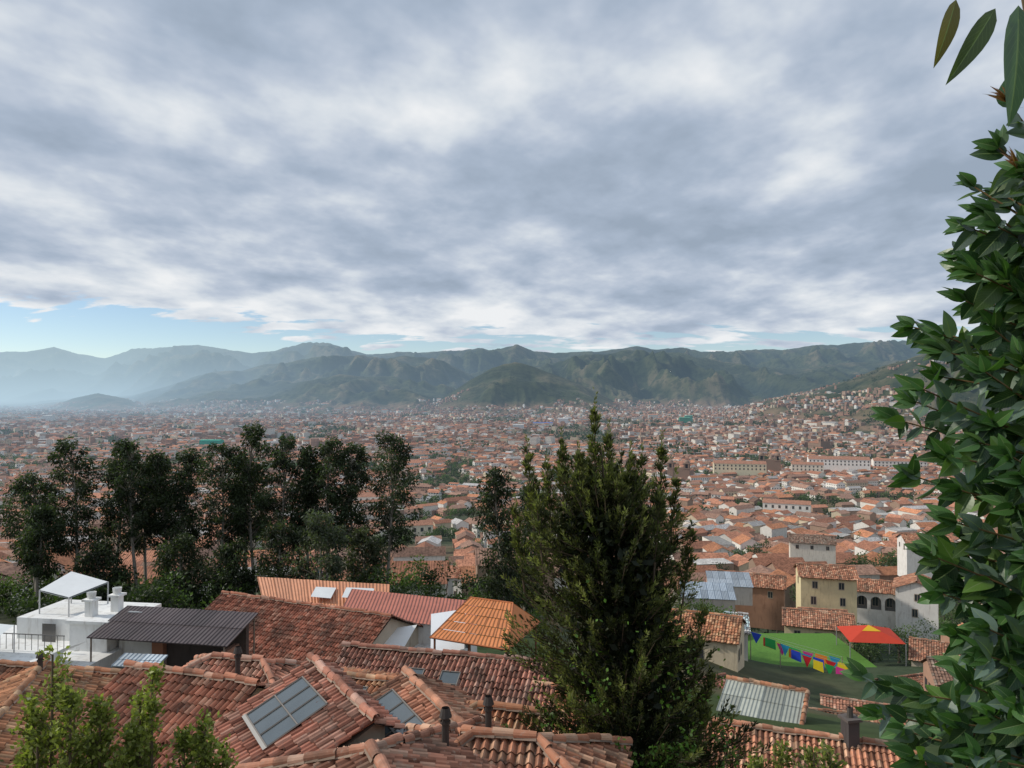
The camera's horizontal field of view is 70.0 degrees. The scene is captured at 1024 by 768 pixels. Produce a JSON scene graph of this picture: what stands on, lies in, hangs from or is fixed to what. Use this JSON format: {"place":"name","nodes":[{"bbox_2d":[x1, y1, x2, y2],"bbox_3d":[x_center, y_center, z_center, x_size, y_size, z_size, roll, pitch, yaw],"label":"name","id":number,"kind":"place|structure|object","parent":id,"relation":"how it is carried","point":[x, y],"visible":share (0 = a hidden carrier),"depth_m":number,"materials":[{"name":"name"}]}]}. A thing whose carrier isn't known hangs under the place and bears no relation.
{"place":"outdoors","nodes":[
{"label":"outdoors","id":0,"kind":"place"},
{"bbox_2d":[0,340,1011,767],"bbox_3d":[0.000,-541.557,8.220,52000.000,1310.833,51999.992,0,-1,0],"label":"mountain terrain","id":1,"kind":"structure","parent":0,"point":[322,372],"depth_m":7477.11,"materials":[{"name":"green plant"}]},
{"bbox_2d":[0,566,39,606],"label":"adobe house","id":2,"kind":"structure","parent":1,"relation":"on","point":[10,571],"depth_m":134.54,"materials":[{"name":"tile"}]},
{"bbox_2d":[0,469,67,590],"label":"eucalyptus tree","id":3,"kind":"object","parent":1,"relation":"on","point":[25,499],"visible":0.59,"depth_m":88.31,"materials":[{"name":"green plant"}]},
{"bbox_2d":[12,501,70,602],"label":"eucalyptus tree","id":4,"kind":"object","parent":1,"relation":"on","point":[40,530],"visible":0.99,"depth_m":84.72,"materials":[{"name":"green plant"}]},
{"bbox_2d":[0,655,111,767],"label":"tiled roof house","id":5,"kind":"structure","parent":1,"relation":"on","point":[12,688],"depth_m":24.88,"materials":[{"name":"tile"}]},
{"bbox_2d":[0,659,121,681],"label":"tiled roof house","id":6,"kind":"structure","parent":1,"relation":"on","point":[9,668],"depth_m":29.07,"materials":[{"name":"tile"}]},
{"bbox_2d":[0,645,123,767],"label":"leafy shrub","id":7,"kind":"object","parent":1,"relation":"on","point":[92,745],"visible":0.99,"depth_m":9.08,"materials":[{"name":"green plant"}]},
{"bbox_2d":[52,553,80,572],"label":"adobe house","id":8,"kind":"structure","parent":1,"relation":"on","point":[64,560],"depth_m":176.36,"materials":[{"name":"paint"}]},
{"bbox_2d":[41,434,109,595],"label":"eucalyptus tree","id":9,"kind":"object","parent":1,"relation":"on","point":[83,489],"visible":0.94,"depth_m":89.12,"materials":[{"name":"green plant"}]},
{"bbox_2d":[0,571,166,667],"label":"white terrace house","id":10,"kind":"structure","parent":1,"relation":"on","point":[59,626],"depth_m":43.97,"materials":[{"name":"paint"}]},
{"bbox_2d":[87,605,257,661],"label":"dark corrugated roof","id":11,"kind":"structure","parent":10,"relation":"attached to","point":[200,627],"depth_m":41.83,"materials":[{"name":"paint"}]},
{"bbox_2d":[61,537,136,600],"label":"eucalyptus tree","id":12,"kind":"object","parent":1,"relation":"on","point":[108,558],"visible":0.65,"depth_m":83.72,"materials":[{"name":"green plant"}]},
{"bbox_2d":[93,447,149,566],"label":"eucalyptus tree","id":13,"kind":"object","parent":1,"relation":"on","point":[107,522],"visible":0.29,"depth_m":92.92,"materials":[{"name":"green plant"}]},
{"bbox_2d":[67,566,183,602],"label":"adobe house","id":14,"kind":"structure","parent":1,"relation":"on","point":[140,570],"depth_m":112.06,"materials":[{"name":"tile"}]},
{"bbox_2d":[91,438,169,592],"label":"eucalyptus tree","id":15,"kind":"object","parent":1,"relation":"on","point":[124,449],"visible":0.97,"depth_m":88.92,"materials":[{"name":"green plant"}]},
{"bbox_2d":[111,653,167,668],"bbox_3d":[-20.200,16.418,39.655,2.600,3.173,1.100,0,-1,8],"label":"lean to shed","id":16,"kind":"object","parent":1,"relation":"on","point":[143,658],"visible":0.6,"depth_m":39.83,"materials":[{"name":"paint"}]},
{"bbox_2d":[104,660,178,767],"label":"leafy shrub","id":17,"kind":"object","parent":1,"relation":"on","point":[138,731],"visible":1,"depth_m":9.13,"materials":[{"name":"green plant"}]},
{"bbox_2d":[122,457,169,602],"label":"eucalyptus tree","id":18,"kind":"object","parent":1,"relation":"on","point":[142,542],"visible":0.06,"depth_m":95.70,"materials":[{"name":"green plant"}]},
{"bbox_2d":[119,550,183,565],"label":"adobe house","id":19,"kind":"structure","parent":1,"relation":"on","point":[149,556],"depth_m":157.91,"materials":[{"name":"tile"}]},
{"bbox_2d":[43,659,270,767],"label":"tiled roof house","id":20,"kind":"structure","parent":1,"relation":"on","point":[187,695],"depth_m":22.73,"materials":[{"name":"tile"}]},
{"bbox_2d":[233,646,241,674],"bbox_3d":[-9.100,9.345,24.261,0.285,1.250,0.300,0,-1,0],"label":"chimney pipe","id":21,"kind":"object","parent":20,"relation":"on","point":[237,652],"visible":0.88,"depth_m":24.19,"materials":[{"name":"metal"}]},
{"bbox_2d":[136,449,193,598],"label":"eucalyptus tree","id":22,"kind":"object","parent":1,"relation":"on","point":[162,465],"visible":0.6,"depth_m":91.17,"materials":[{"name":"green plant"}]},
{"bbox_2d":[154,446,206,604],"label":"eucalyptus tree","id":23,"kind":"object","parent":1,"relation":"on","point":[184,485],"visible":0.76,"depth_m":89.54,"materials":[{"name":"green plant"}]},
{"bbox_2d":[150,529,213,608],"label":"eucalyptus tree","id":24,"kind":"object","parent":1,"relation":"on","point":[180,547],"visible":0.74,"depth_m":83.22,"materials":[{"name":"green plant"}]},
{"bbox_2d":[163,708,238,767],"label":"leafy shrub","id":25,"kind":"object","parent":1,"relation":"on","point":[201,752],"visible":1,"depth_m":9.06,"materials":[{"name":"green plant"}]},
{"bbox_2d":[183,442,256,588],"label":"eucalyptus tree","id":26,"kind":"object","parent":1,"relation":"on","point":[225,452],"visible":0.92,"depth_m":88.30,"materials":[{"name":"green plant"}]},
{"bbox_2d":[200,536,259,601],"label":"eucalyptus tree","id":27,"kind":"object","parent":1,"relation":"on","point":[232,556],"visible":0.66,"depth_m":81.95,"materials":[{"name":"green plant"}]},
{"bbox_2d":[224,454,269,568],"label":"eucalyptus tree","id":28,"kind":"object","parent":1,"relation":"on","point":[257,511],"visible":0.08,"depth_m":94.33,"materials":[{"name":"green plant"}]},
{"bbox_2d":[223,421,278,594],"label":"eucalyptus tree","id":29,"kind":"object","parent":1,"relation":"on","point":[252,436],"visible":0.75,"depth_m":90.85,"materials":[{"name":"green plant"}]},
{"bbox_2d":[182,651,343,688],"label":"tiled roof house","id":30,"kind":"structure","parent":1,"relation":"on","point":[262,668],"depth_m":26.42,"materials":[{"name":"tile"}]},
{"bbox_2d":[0,554,553,637],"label":"tree thicket","id":31,"kind":"object","parent":1,"relation":"on","point":[28,604],"visible":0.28,"depth_m":80.54,"materials":[{"name":"green plant"}]},
{"bbox_2d":[249,519,310,590],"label":"bush","id":32,"kind":"object","parent":1,"relation":"on","point":[277,546],"visible":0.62,"depth_m":81.34,"materials":[{"name":"green plant"}]},
{"bbox_2d":[249,432,317,575],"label":"eucalyptus tree","id":33,"kind":"object","parent":1,"relation":"on","point":[286,445],"visible":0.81,"depth_m":89.55,"materials":[{"name":"green plant"}]},
{"bbox_2d":[169,652,404,767],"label":"tiled roof house","id":34,"kind":"structure","parent":1,"relation":"on","point":[315,702],"depth_m":20.16,"materials":[{"name":"tile"}]},
{"bbox_2d":[283,441,329,572],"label":"eucalyptus tree","id":35,"kind":"object","parent":1,"relation":"on","point":[306,459],"visible":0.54,"depth_m":90.38,"materials":[{"name":"green plant"}]},
{"bbox_2d":[204,590,422,662],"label":"tiled roof house","id":36,"kind":"structure","parent":1,"relation":"on","point":[299,630],"depth_m":46.66,"materials":[{"name":"tile"}]},
{"bbox_2d":[167,625,248,666],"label":"covered patio walls","id":37,"kind":"structure","parent":36,"relation":"attached to","point":[180,655],"depth_m":42.88,"materials":[{"name":"paint"}]},
{"bbox_2d":[286,509,353,581],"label":"bush","id":38,"kind":"object","parent":1,"relation":"on","point":[320,542],"visible":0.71,"depth_m":78.61,"materials":[{"name":"green plant"}]},
{"bbox_2d":[257,577,389,605],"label":"orange sheet roof house","id":39,"kind":"structure","parent":1,"relation":"on","point":[333,593],"depth_m":56.66,"materials":[{"name":"paint"}]},
{"bbox_2d":[295,435,353,580],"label":"eucalyptus tree","id":40,"kind":"object","parent":1,"relation":"on","point":[326,450],"visible":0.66,"depth_m":89.59,"materials":[{"name":"green plant"}]},
{"bbox_2d":[326,441,376,573],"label":"eucalyptus tree","id":41,"kind":"object","parent":1,"relation":"on","point":[361,478],"visible":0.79,"depth_m":90.32,"materials":[{"name":"green plant"}]},
{"bbox_2d":[229,714,496,767],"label":"tiled roof house","id":42,"kind":"structure","parent":1,"relation":"on","point":[426,748],"depth_m":14.95,"materials":[{"name":"tile"}]},
{"bbox_2d":[340,524,389,582],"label":"eucalyptus tree","id":43,"kind":"object","parent":1,"relation":"on","point":[360,537],"visible":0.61,"depth_m":83.06,"materials":[{"name":"green plant"}]},
{"bbox_2d":[356,492,393,500],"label":"white convent building","id":44,"kind":"structure","parent":1,"relation":"on","point":[365,496],"depth_m":613.49,"materials":[{"name":"tile"}]},
{"bbox_2d":[341,666,416,694],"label":"tiled roof house","id":45,"kind":"structure","parent":1,"relation":"on","point":[372,681],"depth_m":27.23,"materials":[{"name":"tile"}]},
{"bbox_2d":[367,430,422,583],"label":"eucalyptus tree","id":46,"kind":"object","parent":1,"relation":"on","point":[398,465],"visible":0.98,"depth_m":88.52,"materials":[{"name":"green plant"}]},
{"bbox_2d":[354,560,449,597],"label":"adobe house","id":47,"kind":"structure","parent":1,"relation":"on","point":[432,564],"depth_m":115.61,"materials":[{"name":"tile"}]},
{"bbox_2d":[343,589,477,651],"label":"white veranda house","id":48,"kind":"structure","parent":1,"relation":"on","point":[431,615],"depth_m":51.50,"materials":[{"name":"paint"}]},
{"bbox_2d":[393,520,433,542],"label":"cream colonial building","id":49,"kind":"structure","parent":1,"relation":"on","point":[420,526],"depth_m":426.14,"materials":[{"name":"paint"}]},
{"bbox_2d":[392,546,445,560],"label":"adobe house","id":50,"kind":"structure","parent":1,"relation":"on","point":[434,553],"depth_m":218.15,"materials":[{"name":"paint"}]},
{"bbox_2d":[369,665,504,737],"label":"tiled roof house","id":51,"kind":"structure","parent":1,"relation":"on","point":[407,695],"depth_m":21.13,"materials":[{"name":"tile"}]},
{"bbox_2d":[335,640,564,706],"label":"tiled roof house","id":52,"kind":"structure","parent":1,"relation":"on","point":[477,676],"depth_m":31.12,"materials":[{"name":"tile"}]},
{"bbox_2d":[453,566,461,597],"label":"white plaster house","id":53,"kind":"structure","parent":1,"relation":"on","point":[457,572],"depth_m":176.25,"materials":[{"name":"ceramic"}]},
{"bbox_2d":[460,566,475,599],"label":"adobe house","id":54,"kind":"structure","parent":1,"relation":"on","point":[468,568],"depth_m":162.21,"materials":[{"name":"paint"}]},
{"bbox_2d":[0,360,962,447],"bbox_3d":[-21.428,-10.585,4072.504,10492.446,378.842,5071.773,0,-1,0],"label":"distant city houses","id":55,"kind":"structure","parent":1,"relation":"on","point":[409,428],"depth_m":2441.06,"materials":[{"name":"paint"}]},
{"bbox_2d":[429,596,539,654],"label":"orange roof pavilion","id":56,"kind":"structure","parent":1,"relation":"on","point":[463,612],"depth_m":42.54,"materials":[{"name":"tile"}]},
{"bbox_2d":[465,466,526,628],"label":"eucalyptus tree","id":57,"kind":"object","parent":1,"relation":"on","point":[497,483],"visible":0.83,"depth_m":73.55,"materials":[{"name":"green plant"}]},
{"bbox_2d":[0,440,997,570],"bbox_3d":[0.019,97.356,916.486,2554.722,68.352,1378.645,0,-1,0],"label":"old town houses","id":58,"kind":"structure","parent":1,"relation":"on","point":[751,524],"depth_m":714.67,"materials":[{"name":"tile"}]},
{"bbox_2d":[0,357,997,663],"bbox_3d":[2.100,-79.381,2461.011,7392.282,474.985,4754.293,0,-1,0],"label":"city trees","id":59,"kind":"object","parent":1,"relation":"on","point":[870,649],"visible":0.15,"depth_m":926.15,"materials":[{"name":"green plant"}]},
{"bbox_2d":[474,548,553,608],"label":"adobe house","id":60,"kind":"structure","parent":1,"relation":"on","point":[477,551],"depth_m":115.27,"materials":[{"name":"tile"}]},
{"bbox_2d":[466,698,564,731],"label":"tiled roof house","id":61,"kind":"structure","parent":1,"relation":"on","point":[505,713],"depth_m":21.25,"materials":[{"name":"tile"}]},
{"bbox_2d":[403,723,632,767],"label":"tiled roof house","id":62,"kind":"structure","parent":1,"relation":"on","point":[519,748],"depth_m":16.89,"materials":[{"name":"tile"}]},
{"bbox_2d":[439,706,451,745],"bbox_3d":[-1.500,7.926,16.482,0.285,1.250,0.300,0,-1,0],"label":"chimney pipe","id":63,"kind":"object","parent":62,"relation":"on","point":[445,715],"visible":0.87,"depth_m":16.41,"materials":[{"name":"metal"}]},
{"bbox_2d":[483,695,493,727],"bbox_3d":[-0.600,8.558,18.572,0.285,1.250,0.300,0,-1,0],"label":"chimney pipe","id":64,"kind":"object","parent":62,"relation":"on","point":[488,702],"visible":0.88,"depth_m":18.50,"materials":[{"name":"metal"}]},
{"bbox_2d":[510,480,551,611],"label":"eucalyptus tree","id":65,"kind":"object","parent":1,"relation":"on","point":[526,532],"visible":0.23,"depth_m":77.69,"materials":[{"name":"green plant"}]},
{"bbox_2d":[532,680,585,733],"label":"tiled roof house","id":66,"kind":"structure","parent":1,"relation":"on","point":[546,683],"depth_m":29.41,"materials":[{"name":"tile"}]},
{"bbox_2d":[499,386,774,767],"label":"evergreen tree","id":67,"kind":"object","parent":1,"relation":"on","point":[610,513],"visible":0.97,"depth_m":20.06,"materials":[{"name":"green plant"}]},
{"bbox_2d":[667,459,693,478],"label":"stone church","id":68,"kind":"structure","parent":1,"relation":"on","point":[686,470],"depth_m":895.17,"materials":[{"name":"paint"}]},
{"bbox_2d":[662,608,746,671],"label":"adobe house","id":69,"kind":"structure","parent":1,"relation":"on","point":[728,640],"depth_m":79.81,"materials":[{"name":"paint"}]},
{"bbox_2d":[681,581,736,611],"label":"metal roof shed","id":70,"kind":"structure","parent":1,"relation":"on","point":[716,594],"depth_m":123.99,"materials":[{"name":"paint"}]},
{"bbox_2d":[693,558,733,570],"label":"adobe house","id":71,"kind":"structure","parent":1,"relation":"on","point":[710,561],"depth_m":228.33,"materials":[{"name":"paint"}]},
{"bbox_2d":[687,609,750,660],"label":"adobe house","id":72,"kind":"structure","parent":1,"relation":"on","point":[747,630],"depth_m":90.38,"materials":[{"name":"paint"}]},
{"bbox_2d":[706,571,753,605],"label":"metal roof shed","id":73,"kind":"structure","parent":1,"relation":"on","point":[741,582],"depth_m":135.22,"materials":[{"name":"paint"}]},
{"bbox_2d":[713,460,766,475],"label":"cream colonial building","id":74,"kind":"structure","parent":1,"relation":"on","point":[740,468],"depth_m":951.11,"materials":[{"name":"paint"}]},
{"bbox_2d":[705,569,786,630],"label":"brick house","id":75,"kind":"structure","parent":1,"relation":"on","point":[764,610],"depth_m":139.00,"materials":[{"name":"paint"}]},
{"bbox_2d":[744,565,774,573],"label":"adobe house","id":76,"kind":"structure","parent":1,"relation":"on","point":[760,569],"depth_m":195.44,"materials":[{"name":"tile"}]},
{"bbox_2d":[716,675,810,724],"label":"corrugated roof building","id":77,"kind":"structure","parent":1,"relation":"on","point":[755,698],"depth_m":49.74,"materials":[{"name":"paint"}]},
{"bbox_2d":[758,450,780,470],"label":"stone church","id":78,"kind":"structure","parent":1,"relation":"on","point":[773,464],"depth_m":993.87,"materials":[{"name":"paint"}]},
{"bbox_2d":[748,557,804,568],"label":"adobe house","id":79,"kind":"structure","parent":1,"relation":"on","point":[753,562],"depth_m":217.65,"materials":[{"name":"paint"}]},
{"bbox_2d":[770,569,795,607],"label":"adobe house","id":80,"kind":"structure","parent":1,"relation":"on","point":[789,601],"depth_m":175.29,"materials":[{"name":"tile"}]},
{"bbox_2d":[762,498,810,512],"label":"white convent building","id":81,"kind":"structure","parent":1,"relation":"on","point":[789,505],"depth_m":554.31,"materials":[{"name":"paint"}]},
{"bbox_2d":[744,739,847,767],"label":"leafy shrub","id":82,"kind":"object","parent":1,"relation":"on","point":[809,757],"visible":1,"depth_m":10.08,"materials":[{"name":"green plant"}]},
{"bbox_2d":[765,561,827,575],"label":"adobe house","id":83,"kind":"structure","parent":1,"relation":"on","point":[788,568],"depth_m":203.26,"materials":[{"name":"tile"}]},
{"bbox_2d":[700,717,900,767],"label":"tiled roof house","id":84,"kind":"structure","parent":1,"relation":"on","point":[867,752],"depth_m":26.86,"materials":[{"name":"tile"}]},
{"bbox_2d":[838,706,862,749],"bbox_3d":[12.400,13.034,26.805,0.600,2.350,0.600,0,-1,-11],"label":"rooftop chimney","id":85,"kind":"object","parent":84,"relation":"on","point":[850,725],"visible":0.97,"depth_m":26.61,"materials":[{"name":"paint"}]},
{"bbox_2d":[791,461,823,472],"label":"white convent building","id":86,"kind":"structure","parent":1,"relation":"on","point":[806,466],"depth_m":972.91,"materials":[{"name":"paint"}]},
{"bbox_2d":[748,633,875,667],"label":"garden lawn","id":87,"kind":"structure","parent":1,"relation":"on","point":[818,642],"depth_m":100.98,"materials":[{"name":"plant"}]},
{"bbox_2d":[750,632,847,673],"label":"festival bunting","id":88,"kind":"object","parent":87,"relation":"on","point":[820,661],"visible":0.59,"depth_m":91.59,"materials":[{"name":"fabric"}]},
{"bbox_2d":[788,533,836,563],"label":"white plaster house","id":89,"kind":"structure","parent":1,"relation":"on","point":[810,547],"depth_m":225.91,"materials":[{"name":"paint"}]},
{"bbox_2d":[781,607,855,647],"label":"cream plaster house","id":90,"kind":"structure","parent":1,"relation":"on","point":[798,620],"depth_m":110.60,"materials":[{"name":"tile"}]},
{"bbox_2d":[808,437,829,449],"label":"stone church","id":91,"kind":"structure","parent":1,"relation":"on","point":[825,444],"depth_m":1497.58,"materials":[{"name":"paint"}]},
{"bbox_2d":[793,562,859,624],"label":"cream plaster house","id":92,"kind":"structure","parent":1,"relation":"on","point":[822,585],"depth_m":126.69,"materials":[{"name":"paint"}]},
{"bbox_2d":[807,456,870,471],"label":"white convent building","id":93,"kind":"structure","parent":1,"relation":"on","point":[837,463],"depth_m":999.66,"materials":[{"name":"paint"}]},
{"bbox_2d":[820,693,888,711],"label":"tiled roof house","id":94,"kind":"structure","parent":1,"relation":"on","point":[838,702],"depth_m":72.22,"materials":[{"name":"tile"}]},
{"bbox_2d":[808,707,905,724],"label":"tiled roof house","id":95,"kind":"structure","parent":1,"relation":"on","point":[832,711],"depth_m":60.81,"materials":[{"name":"tile"}]},
{"bbox_2d":[855,564,881,579],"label":"adobe house","id":96,"kind":"structure","parent":1,"relation":"on","point":[869,571],"depth_m":202.44,"materials":[{"name":"tile"}]},
{"bbox_2d":[836,625,906,665],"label":"red canopy tent","id":97,"kind":"object","parent":1,"relation":"on","point":[867,634],"visible":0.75,"depth_m":98.21,"materials":[{"name":"fabric"}]},
{"bbox_2d":[857,578,895,630],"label":"arcaded house","id":98,"kind":"structure","parent":1,"relation":"on","point":[876,605],"depth_m":132.26,"materials":[{"name":"paint"}]},
{"bbox_2d":[875,566,898,580],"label":"adobe house","id":99,"kind":"structure","parent":1,"relation":"on","point":[888,572],"depth_m":204.83,"materials":[{"name":"tile"}]},
{"bbox_2d":[874,672,922,686],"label":"tiled roof house","id":100,"kind":"structure","parent":1,"relation":"on","point":[918,677],"depth_m":81.83,"materials":[{"name":"tile"}]},
{"bbox_2d":[871,458,926,468],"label":"white convent building","id":101,"kind":"structure","parent":1,"relation":"on","point":[886,462],"depth_m":1055.04,"materials":[{"name":"paint"}]},
{"bbox_2d":[892,572,938,642],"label":"white plaster house","id":102,"kind":"structure","parent":1,"relation":"on","point":[909,589],"depth_m":127.06,"materials":[{"name":"paint"}]},
{"bbox_2d":[896,533,953,577],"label":"white plaster house","id":103,"kind":"structure","parent":1,"relation":"on","point":[907,561],"depth_m":188.22,"materials":[{"name":"paint"}]},
{"bbox_2d":[839,0,1023,767],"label":"broadleaf sapling","id":104,"kind":"object","parent":1,"relation":"on","point":[970,715],"visible":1,"depth_m":1.94,"materials":[{"name":"green plant"}]},
{"bbox_2d":[908,636,960,666],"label":"tiled roof house","id":105,"kind":"structure","parent":1,"relation":"on","point":[919,649],"depth_m":96.97,"materials":[{"name":"tile"}]},
{"bbox_2d":[920,656,974,690],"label":"adobe house","id":106,"kind":"structure","parent":1,"relation":"on","point":[934,675],"depth_m":75.82,"materials":[{"name":"tile"}]},
{"bbox_2d":[0,0,1023,357],"label":"sky","id":107,"kind":"structure","parent":0,"point":[249,176],"materials":[{"name":"grey"}]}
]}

